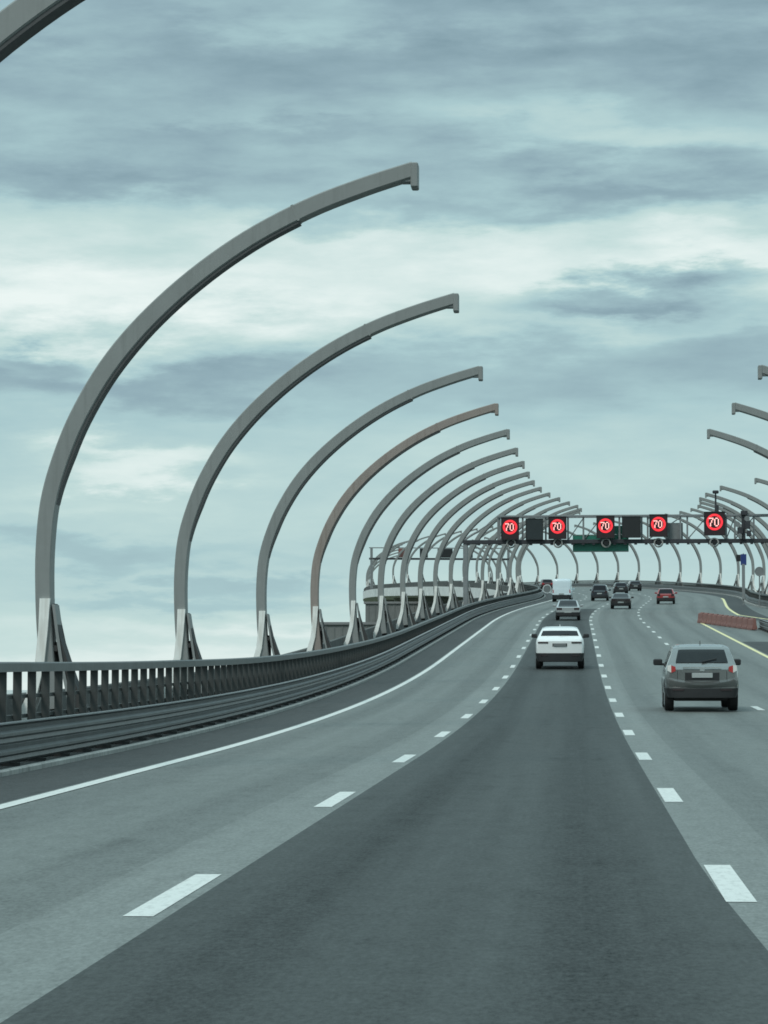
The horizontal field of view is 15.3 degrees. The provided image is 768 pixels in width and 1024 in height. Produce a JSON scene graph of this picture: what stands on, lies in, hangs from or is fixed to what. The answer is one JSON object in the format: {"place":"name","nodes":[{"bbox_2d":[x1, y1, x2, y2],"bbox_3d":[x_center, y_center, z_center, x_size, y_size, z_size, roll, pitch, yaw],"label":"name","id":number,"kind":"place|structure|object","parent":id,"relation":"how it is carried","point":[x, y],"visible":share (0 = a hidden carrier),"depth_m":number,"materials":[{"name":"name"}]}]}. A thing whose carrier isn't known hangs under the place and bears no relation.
{"place":"outdoors","nodes":[
{"label":"outdoors","id":0,"kind":"place"},
{"bbox_2d":[0,587,505,764],"bbox_3d":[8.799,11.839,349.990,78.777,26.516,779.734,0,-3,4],"label":"bridge deck","id":1,"kind":"structure","parent":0,"point":[370,595],"depth_m":541.37,"materials":[{"name":"concrete"}]},
{"bbox_2d":[7,582,515,721],"bbox_3d":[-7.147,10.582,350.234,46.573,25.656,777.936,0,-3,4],"label":"edge parapet","id":2,"kind":"structure","parent":1,"relation":"on","point":[339,641],"depth_m":156.01,"materials":[{"name":"metal"}]},
{"bbox_2d":[0,589,543,765],"bbox_3d":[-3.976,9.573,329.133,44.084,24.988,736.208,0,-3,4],"label":"guard rail","id":3,"kind":"object","parent":1,"relation":"on","point":[34,739],"visible":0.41,"depth_m":56.99,"materials":[{"name":"metal"}]},
{"bbox_2d":[0,594,545,776],"bbox_3d":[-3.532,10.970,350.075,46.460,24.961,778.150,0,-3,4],"label":"kerb","id":4,"kind":"structure","parent":1,"relation":"on","point":[40,765],"depth_m":56.32,"materials":[{"name":"concrete"}]},
{"bbox_2d":[369,547,510,588],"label":"sign gantry","id":5,"kind":"object","parent":1,"relation":"on","point":[371,558],"visible":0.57,"depth_m":601.90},
{"bbox_2d":[437,549,452,557],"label":"lane signal","id":6,"kind":"object","parent":5,"relation":"attached to","point":[447,553],"visible":0.61,"depth_m":602.30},
{"bbox_2d":[536,583,767,606],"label":"guard rail","id":7,"kind":"object","parent":1,"relation":"on","point":[748,598],"visible":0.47,"depth_m":396.36,"materials":[{"name":"metal"}]},
{"bbox_2d":[758,619,767,632],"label":"guard rail","id":8,"kind":"object","parent":1,"relation":"on","point":[763,625],"visible":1,"depth_m":180.01,"materials":[{"name":"metal"}]},
{"bbox_2d":[0,594,544,769],"bbox_3d":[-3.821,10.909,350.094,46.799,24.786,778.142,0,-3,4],"label":"footpath","id":9,"kind":"structure","parent":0,"point":[52,757],"depth_m":64.23,"materials":[{"name":"concrete"}]},
{"bbox_2d":[0,592,551,803],"bbox_3d":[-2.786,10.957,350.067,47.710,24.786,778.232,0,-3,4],"label":"shoulder","id":10,"kind":"object","parent":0,"point":[25,784],"visible":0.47,"depth_m":56.44},
{"bbox_2d":[543,585,550,597],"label":"road sign","id":11,"kind":"object","parent":10,"relation":"on","point":[547,589],"visible":1,"depth_m":324.60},
{"bbox_2d":[0,587,767,933],"bbox_3d":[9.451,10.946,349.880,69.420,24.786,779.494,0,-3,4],"label":"road","id":12,"kind":"structure","parent":0,"point":[60,849],"depth_m":44.35,"materials":[{"name":"asphalt"}]},
{"bbox_2d":[0,591,550,808],"bbox_3d":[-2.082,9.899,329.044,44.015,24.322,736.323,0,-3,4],"label":"road marking","id":13,"kind":"object","parent":12,"relation":"on","point":[28,799],"visible":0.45,"depth_m":48.47,"materials":[{"name":"white paint"}]},
{"bbox_2d":[0,609,555,1022],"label":"road lane surface","id":14,"kind":"object","parent":12,"relation":"on","point":[43,954],"visible":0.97,"depth_m":20.93,"materials":[{"name":"asphalt"}]},
{"bbox_2d":[123,592,586,915],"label":"road marking","id":15,"kind":"structure","parent":12,"relation":"on","point":[166,899],"depth_m":19.78,"materials":[{"name":"white paint"}]},
{"bbox_2d":[0,609,767,1023],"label":"road lane surface","id":16,"kind":"object","parent":12,"relation":"on","point":[516,849],"visible":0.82,"depth_m":17.73,"materials":[{"name":"asphalt"}]},
{"bbox_2d":[531,626,588,667],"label":"white suv","id":17,"kind":"object","parent":16,"relation":"on","point":[559,643],"visible":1,"depth_m":117.72,"materials":[{"name":"paint"}]},
{"bbox_2d":[553,600,582,619],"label":"silver sedan","id":18,"kind":"object","parent":16,"relation":"on","point":[567,608],"visible":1,"depth_m":212.65,"materials":[{"name":"paint"}]},
{"bbox_2d":[538,579,552,588],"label":"maroon car","id":19,"kind":"object","parent":12,"relation":"on","point":[543,583],"visible":0.77,"depth_m":422.13,"materials":[{"name":"paint"}]},
{"bbox_2d":[552,579,574,601],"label":"white van","id":20,"kind":"object","parent":12,"relation":"on","point":[562,589],"visible":0.95,"depth_m":304.64,"materials":[{"name":"paint"}]},
{"bbox_2d":[590,585,610,600],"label":"dark suv","id":21,"kind":"object","parent":12,"relation":"on","point":[599,591],"visible":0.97,"depth_m":310.28,"materials":[{"name":"black paint"}]},
{"bbox_2d":[611,582,628,593],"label":"black car","id":22,"kind":"object","parent":12,"relation":"on","point":[620,587],"visible":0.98,"depth_m":368.10,"materials":[{"name":"paint"}]},
{"bbox_2d":[609,593,633,608],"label":"dark car","id":23,"kind":"object","parent":12,"relation":"on","point":[620,599],"visible":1,"depth_m":260.22,"materials":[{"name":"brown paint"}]},
{"bbox_2d":[627,581,641,590],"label":"black car","id":24,"kind":"object","parent":12,"relation":"on","point":[637,585],"visible":0.88,"depth_m":407.38,"materials":[{"name":"paint"}]},
{"bbox_2d":[655,588,676,603],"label":"red car","id":25,"kind":"object","parent":12,"relation":"on","point":[665,594],"visible":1,"depth_m":286.61,"materials":[{"name":"paint"}]},
{"bbox_2d":[572,586,767,608],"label":"kerb","id":26,"kind":"structure","parent":12,"relation":"on","point":[745,601],"depth_m":368.82,"materials":[{"name":"concrete"}]},
{"bbox_2d":[589,594,756,901],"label":"road marking","id":27,"kind":"object","parent":12,"relation":"on","point":[730,885],"visible":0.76,"depth_m":20.84,"materials":[{"name":"white paint"}]},
{"bbox_2d":[589,609,767,949],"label":"road lane surface","id":28,"kind":"object","parent":12,"relation":"on","point":[713,826],"visible":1,"depth_m":29.02,"materials":[{"name":"asphalt"}]},
{"bbox_2d":[653,640,740,710],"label":"grey suv","id":29,"kind":"object","parent":12,"relation":"on","point":[699,672],"visible":1,"depth_m":73.62,"materials":[{"name":"paint"}]},
{"bbox_2d":[637,596,763,709],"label":"road marking","id":30,"kind":"object","parent":12,"relation":"on","point":[757,707],"visible":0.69,"depth_m":153.89,"materials":[{"name":"white paint"}]},
{"bbox_2d":[642,588,767,619],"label":"road edge surface","id":31,"kind":"object","parent":12,"relation":"on","point":[734,604],"visible":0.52,"depth_m":270.46,"materials":[{"name":"asphalt"}]},
{"bbox_2d":[736,553,745,604],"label":"road sign","id":32,"kind":"object","parent":31,"relation":"on","point":[742,558],"visible":1,"depth_m":273.72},
{"bbox_2d":[721,598,763,618],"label":"road marking","id":33,"kind":"object","parent":31,"relation":"on","point":[725,604],"visible":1,"depth_m":254.89,"materials":[{"name":"yellow paint"}]},
{"bbox_2d":[711,614,718,624],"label":"plastic barrier","id":34,"kind":"object","parent":12,"relation":"on","point":[714,619],"visible":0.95,"depth_m":196.70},
{"bbox_2d":[716,614,723,625],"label":"plastic barrier","id":35,"kind":"object","parent":12,"relation":"on","point":[718,620],"visible":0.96,"depth_m":194.65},
{"bbox_2d":[721,615,728,625],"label":"plastic barrier","id":36,"kind":"object","parent":12,"relation":"on","point":[723,620],"visible":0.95,"depth_m":192.60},
{"bbox_2d":[726,615,733,626],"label":"plastic barrier","id":37,"kind":"object","parent":12,"relation":"on","point":[728,621],"visible":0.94,"depth_m":190.65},
{"bbox_2d":[701,623,767,657],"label":"road marking","id":38,"kind":"object","parent":12,"relation":"on","point":[736,641],"visible":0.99,"depth_m":155.33,"materials":[{"name":"yellow paint"}]},
{"bbox_2d":[731,616,738,627],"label":"plastic barrier","id":39,"kind":"object","parent":12,"relation":"on","point":[734,622],"visible":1,"depth_m":188.65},
{"bbox_2d":[736,617,744,627],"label":"plastic barrier","id":40,"kind":"object","parent":12,"relation":"on","point":[739,622],"visible":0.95,"depth_m":186.66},
{"bbox_2d":[741,617,749,628],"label":"plastic barrier","id":41,"kind":"object","parent":12,"relation":"on","point":[744,622],"visible":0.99,"depth_m":184.64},
{"bbox_2d":[747,618,756,629],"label":"plastic barrier","id":42,"kind":"object","parent":12,"relation":"on","point":[751,624],"visible":0.97,"depth_m":181.98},
{"bbox_2d":[743,642,767,653],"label":"road shoulder surface","id":43,"kind":"object","parent":12,"relation":"on","point":[762,646],"visible":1,"depth_m":150.00,"materials":[{"name":"asphalt"}]},
{"bbox_2d":[0,0,767,689],"label":"sky","id":44,"kind":"structure","parent":0,"point":[592,194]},
{"bbox_2d":[707,429,767,458],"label":"steel arch","id":45,"kind":"structure","parent":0,"point":[759,450],"depth_m":149.39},
{"bbox_2d":[732,402,767,420],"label":"steel arch","id":46,"kind":"structure","parent":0,"point":[749,410],"depth_m":127.49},
{"bbox_2d":[758,365,767,379],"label":"steel arch","id":47,"kind":"structure","parent":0,"point":[762,370],"depth_m":107.58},
{"bbox_3d":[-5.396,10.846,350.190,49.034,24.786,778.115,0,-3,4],"label":"footpath","id":48,"kind":"structure","parent":0,"visible":0},
{"bbox_2d":[0,0,84,61],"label":"steel arch","id":49,"kind":"structure","parent":48,"relation":"on","point":[22,22],"depth_m":37.55,"materials":[{"name":"metal"}]},
{"bbox_2d":[22,162,418,719],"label":"steel arch","id":50,"kind":"structure","parent":48,"relation":"on","point":[151,319],"depth_m":58.33,"materials":[{"name":"metal"}]},
{"bbox_2d":[0,581,539,722],"bbox_3d":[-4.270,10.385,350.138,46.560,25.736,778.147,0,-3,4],"label":"bridge railing","id":51,"kind":"object","parent":48,"relation":"on","point":[238,674],"visible":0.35,"depth_m":60.34,"materials":[{"name":"metal"}]},
{"bbox_2d":[164,293,458,702],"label":"steel arch","id":52,"kind":"structure","parent":48,"relation":"on","point":[257,409],"depth_m":78.42,"materials":[{"name":"metal"}]},
{"bbox_2d":[254,366,482,656],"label":"steel arch","id":53,"kind":"structure","parent":48,"relation":"on","point":[316,461],"depth_m":98.51,"materials":[{"name":"metal"}]},
{"bbox_2d":[364,545,397,590],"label":"steel arch","id":54,"kind":"structure","parent":48,"relation":"on","point":[377,556],"depth_m":640.09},
{"bbox_2d":[306,403,498,651],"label":"steel arch","id":55,"kind":"structure","parent":48,"relation":"on","point":[351,492],"depth_m":118.63,"materials":[{"name":"metal"}]},
{"bbox_2d":[392,536,428,583],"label":"steel arch","id":56,"kind":"structure","parent":48,"relation":"on","point":[394,563],"depth_m":578.96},
{"bbox_2d":[406,533,445,582],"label":"steel arch","id":57,"kind":"structure","parent":48,"relation":"on","point":[409,559],"depth_m":559.01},
{"bbox_2d":[344,429,509,644],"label":"steel arch","id":58,"kind":"structure","parent":48,"relation":"on","point":[388,499],"depth_m":138.75,"materials":[{"name":"metal"}]},
{"bbox_2d":[423,531,461,581],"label":"steel arch","id":59,"kind":"structure","parent":48,"relation":"on","point":[435,543],"depth_m":539.54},
{"bbox_2d":[373,447,517,638],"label":"steel arch","id":60,"kind":"structure","parent":48,"relation":"on","point":[407,513],"depth_m":158.87,"materials":[{"name":"metal"}]},
{"bbox_2d":[431,528,477,585],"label":"steel arch","id":61,"kind":"structure","parent":48,"relation":"on","point":[453,539],"depth_m":519.66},
{"bbox_2d":[396,461,524,630],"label":"steel arch","id":62,"kind":"structure","parent":48,"relation":"on","point":[405,609],"depth_m":179.00,"materials":[{"name":"metal"}]},
{"bbox_2d":[414,471,529,623],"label":"steel arch","id":63,"kind":"structure","parent":48,"relation":"on","point":[442,522],"depth_m":199.13,"materials":[{"name":"metal"}]},
{"bbox_2d":[462,527,496,581],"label":"steel arch","id":64,"kind":"structure","parent":48,"relation":"on","point":[491,530],"depth_m":479.73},
{"bbox_2d":[430,480,534,617],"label":"steel arch","id":65,"kind":"structure","parent":48,"relation":"on","point":[437,601],"depth_m":219.33,"materials":[{"name":"metal"}]},
{"bbox_2d":[487,544,497,583],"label":"steel arch","id":66,"kind":"structure","parent":48,"relation":"on","point":[489,561],"depth_m":439.21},
{"bbox_2d":[446,487,541,610],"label":"steel arch","id":67,"kind":"structure","parent":48,"relation":"on","point":[463,536],"depth_m":239.54,"materials":[{"name":"metal"}]},
{"bbox_2d":[471,522,521,586],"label":"steel arch","id":68,"kind":"structure","parent":48,"relation":"on","point":[477,580],"depth_m":459.22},
{"bbox_2d":[462,492,550,605],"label":"steel arch","id":69,"kind":"structure","parent":48,"relation":"on","point":[483,531],"depth_m":259.74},
{"bbox_2d":[499,527,525,585],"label":"steel arch","id":70,"kind":"structure","parent":48,"relation":"on","point":[500,573],"depth_m":419.21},
{"bbox_2d":[478,497,559,600],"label":"steel arch","id":71,"kind":"structure","parent":48,"relation":"on","point":[484,592],"depth_m":279.83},
{"bbox_2d":[494,501,569,597],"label":"steel arch","id":72,"kind":"structure","parent":48,"relation":"on","point":[499,592],"depth_m":299.88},
{"bbox_2d":[507,505,577,594],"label":"steel arch","id":73,"kind":"structure","parent":48,"relation":"on","point":[511,586],"depth_m":319.91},
{"bbox_2d":[514,508,581,593],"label":"steel arch","id":74,"kind":"structure","parent":48,"relation":"on","point":[519,587],"depth_m":339.72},
{"bbox_2d":[517,511,579,592],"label":"steel arch","id":75,"kind":"structure","parent":48,"relation":"on","point":[574,513],"depth_m":359.59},
{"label":"footpath","id":76,"kind":"structure","parent":0,"visible":0},
{"bbox_2d":[521,544,538,584],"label":"steel arch","id":77,"kind":"structure","parent":76,"relation":"on","point":[535,560],"depth_m":577.04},
{"bbox_2d":[521,533,557,578],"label":"steel arch","id":78,"kind":"structure","parent":76,"relation":"on","point":[552,554],"depth_m":557.03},
{"bbox_2d":[543,531,578,583],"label":"steel arch","id":79,"kind":"structure","parent":76,"relation":"on","point":[574,557],"depth_m":536.81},
{"bbox_2d":[569,531,598,579],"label":"steel arch","id":80,"kind":"structure","parent":76,"relation":"on","point":[597,566],"depth_m":516.52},
{"bbox_2d":[574,524,618,581],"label":"steel arch","id":81,"kind":"structure","parent":76,"relation":"on","point":[615,556],"depth_m":496.19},
{"bbox_2d":[463,514,767,605],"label":"sign gantry","id":82,"kind":"object","parent":76,"relation":"on","point":[583,541],"visible":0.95,"depth_m":254.43,"materials":[{"name":"metal"}]},
{"bbox_2d":[501,517,518,539],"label":"lane signal","id":83,"kind":"object","parent":82,"relation":"attached to","point":[509,528],"visible":1,"depth_m":254.79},
{"bbox_2d":[506,540,515,547],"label":"traffic camera","id":84,"kind":"object","parent":82,"relation":"attached to","point":[511,543],"visible":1,"depth_m":254.86,"materials":[{"name":"metal"}]},
{"bbox_2d":[526,518,542,539],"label":"lane signal","id":85,"kind":"object","parent":82,"relation":"attached to","point":[534,528],"visible":1,"depth_m":254.59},
{"bbox_2d":[548,516,566,538],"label":"lane signal","id":86,"kind":"object","parent":82,"relation":"attached to","point":[557,527],"visible":1,"depth_m":254.39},
{"bbox_2d":[553,539,562,547],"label":"traffic camera","id":87,"kind":"object","parent":82,"relation":"attached to","point":[558,543],"visible":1,"depth_m":254.46,"materials":[{"name":"metal"}]},
{"bbox_2d":[573,526,628,551],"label":"direction sign","id":88,"kind":"object","parent":82,"relation":"hanging from","point":[599,548],"visible":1,"depth_m":254.88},
{"bbox_2d":[596,516,614,538],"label":"lane signal","id":89,"kind":"object","parent":82,"relation":"attached to","point":[605,526],"visible":1,"depth_m":253.98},
{"bbox_2d":[601,538,610,547],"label":"traffic camera","id":90,"kind":"object","parent":82,"relation":"attached to","point":[606,543],"visible":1,"depth_m":254.06,"materials":[{"name":"metal"}]},
{"bbox_2d":[622,516,640,537],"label":"lane signal","id":91,"kind":"object","parent":82,"relation":"attached to","point":[631,526],"visible":1,"depth_m":253.76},
{"bbox_2d":[649,514,667,536],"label":"lane signal","id":92,"kind":"object","parent":82,"relation":"attached to","point":[658,525],"visible":1,"depth_m":253.54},
{"bbox_2d":[654,538,662,547],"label":"traffic camera","id":93,"kind":"object","parent":82,"relation":"attached to","point":[659,543],"visible":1,"depth_m":253.62,"materials":[{"name":"metal"}]},
{"bbox_2d":[666,523,682,538],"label":"sign board","id":94,"kind":"object","parent":82,"relation":"attached to","point":[673,530],"visible":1,"depth_m":254.22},
{"bbox_2d":[709,538,718,546],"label":"traffic camera","id":95,"kind":"object","parent":82,"relation":"attached to","point":[714,542],"visible":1,"depth_m":253.14,"materials":[{"name":"metal"}]},
{"bbox_2d":[704,511,724,535],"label":"lane signal","id":96,"kind":"object","parent":82,"relation":"attached to","point":[714,523],"visible":1,"depth_m":253.07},
{"bbox_2d":[712,490,718,511],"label":"camera mast","id":97,"kind":"object","parent":82,"relation":"on","point":[715,492],"visible":1,"depth_m":253.39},
{"bbox_2d":[735,511,750,539],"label":"equipment cluster","id":98,"kind":"object","parent":82,"relation":"attached to","point":[742,532],"visible":1,"depth_m":252.70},
{"bbox_2d":[593,522,639,579],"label":"steel arch","id":99,"kind":"structure","parent":76,"relation":"on","point":[636,556],"depth_m":475.97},
{"bbox_2d":[615,521,660,582],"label":"steel arch","id":100,"kind":"structure","parent":76,"relation":"on","point":[658,558],"depth_m":455.59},
{"bbox_2d":[523,580,767,600],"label":"bridge railing","id":101,"kind":"object","parent":76,"relation":"on","point":[749,592],"visible":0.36,"depth_m":405.62,"materials":[{"name":"metal"}]},
{"bbox_2d":[643,522,681,581],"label":"steel arch","id":102,"kind":"structure","parent":76,"relation":"on","point":[679,579],"depth_m":435.15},
{"bbox_2d":[683,532,701,586],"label":"steel arch","id":103,"kind":"structure","parent":76,"relation":"on","point":[699,580],"depth_m":414.68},
{"bbox_2d":[671,517,722,584],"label":"steel arch","id":104,"kind":"structure","parent":76,"relation":"on","point":[719,580],"depth_m":394.20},
{"bbox_2d":[679,511,740,586],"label":"steel arch","id":105,"kind":"structure","parent":76,"relation":"on","point":[737,582],"depth_m":373.46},
{"bbox_2d":[690,508,756,591],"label":"steel arch","id":106,"kind":"structure","parent":76,"relation":"on","point":[751,585],"depth_m":352.74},
{"bbox_2d":[697,505,767,593],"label":"steel arch","id":107,"kind":"structure","parent":76,"relation":"on","point":[762,583],"depth_m":332.09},
{"bbox_2d":[699,497,767,547],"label":"steel arch","id":108,"kind":"structure","parent":76,"relation":"on","point":[757,529],"depth_m":292.12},
{"bbox_2d":[699,501,767,593],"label":"steel arch","id":109,"kind":"structure","parent":76,"relation":"on","point":[757,535],"depth_m":312.00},
{"bbox_2d":[705,493,767,530],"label":"steel arch","id":110,"kind":"structure","parent":76,"relation":"on","point":[763,523],"depth_m":272.08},
{"bbox_2d":[720,485,767,509],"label":"steel arch","id":111,"kind":"structure","parent":76,"relation":"on","point":[755,500],"depth_m":252.35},
{"bbox_2d":[755,567,763,605],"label":"road sign","id":112,"kind":"object","parent":76,"relation":"on","point":[759,571],"visible":1,"depth_m":265.70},
{"bbox_2d":[754,478,767,484],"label":"steel arch","id":113,"kind":"structure","parent":76,"relation":"on","point":[758,480],"depth_m":230.61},
{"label":"land","id":114,"kind":"structure","parent":0,"visible":0},
{"bbox_2d":[320,622,376,642],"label":"hall building","id":115,"kind":"structure","parent":114,"relation":"on","point":[334,630],"depth_m":443.12,"materials":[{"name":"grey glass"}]},
{"bbox_2d":[364,601,447,621],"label":"hall building","id":116,"kind":"structure","parent":114,"relation":"on","point":[372,611],"depth_m":542.00,"materials":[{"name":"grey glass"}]},
{"bbox_2d":[394,598,418,601],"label":"bridge pier","id":117,"kind":"structure","parent":114,"relation":"on","point":[409,599],"depth_m":612.47,"materials":[{"name":"concrete"}]},
{"bbox_2d":[423,596,448,600],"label":"bridge pier","id":118,"kind":"structure","parent":114,"relation":"on","point":[431,598],"depth_m":568.50,"materials":[{"name":"concrete"}]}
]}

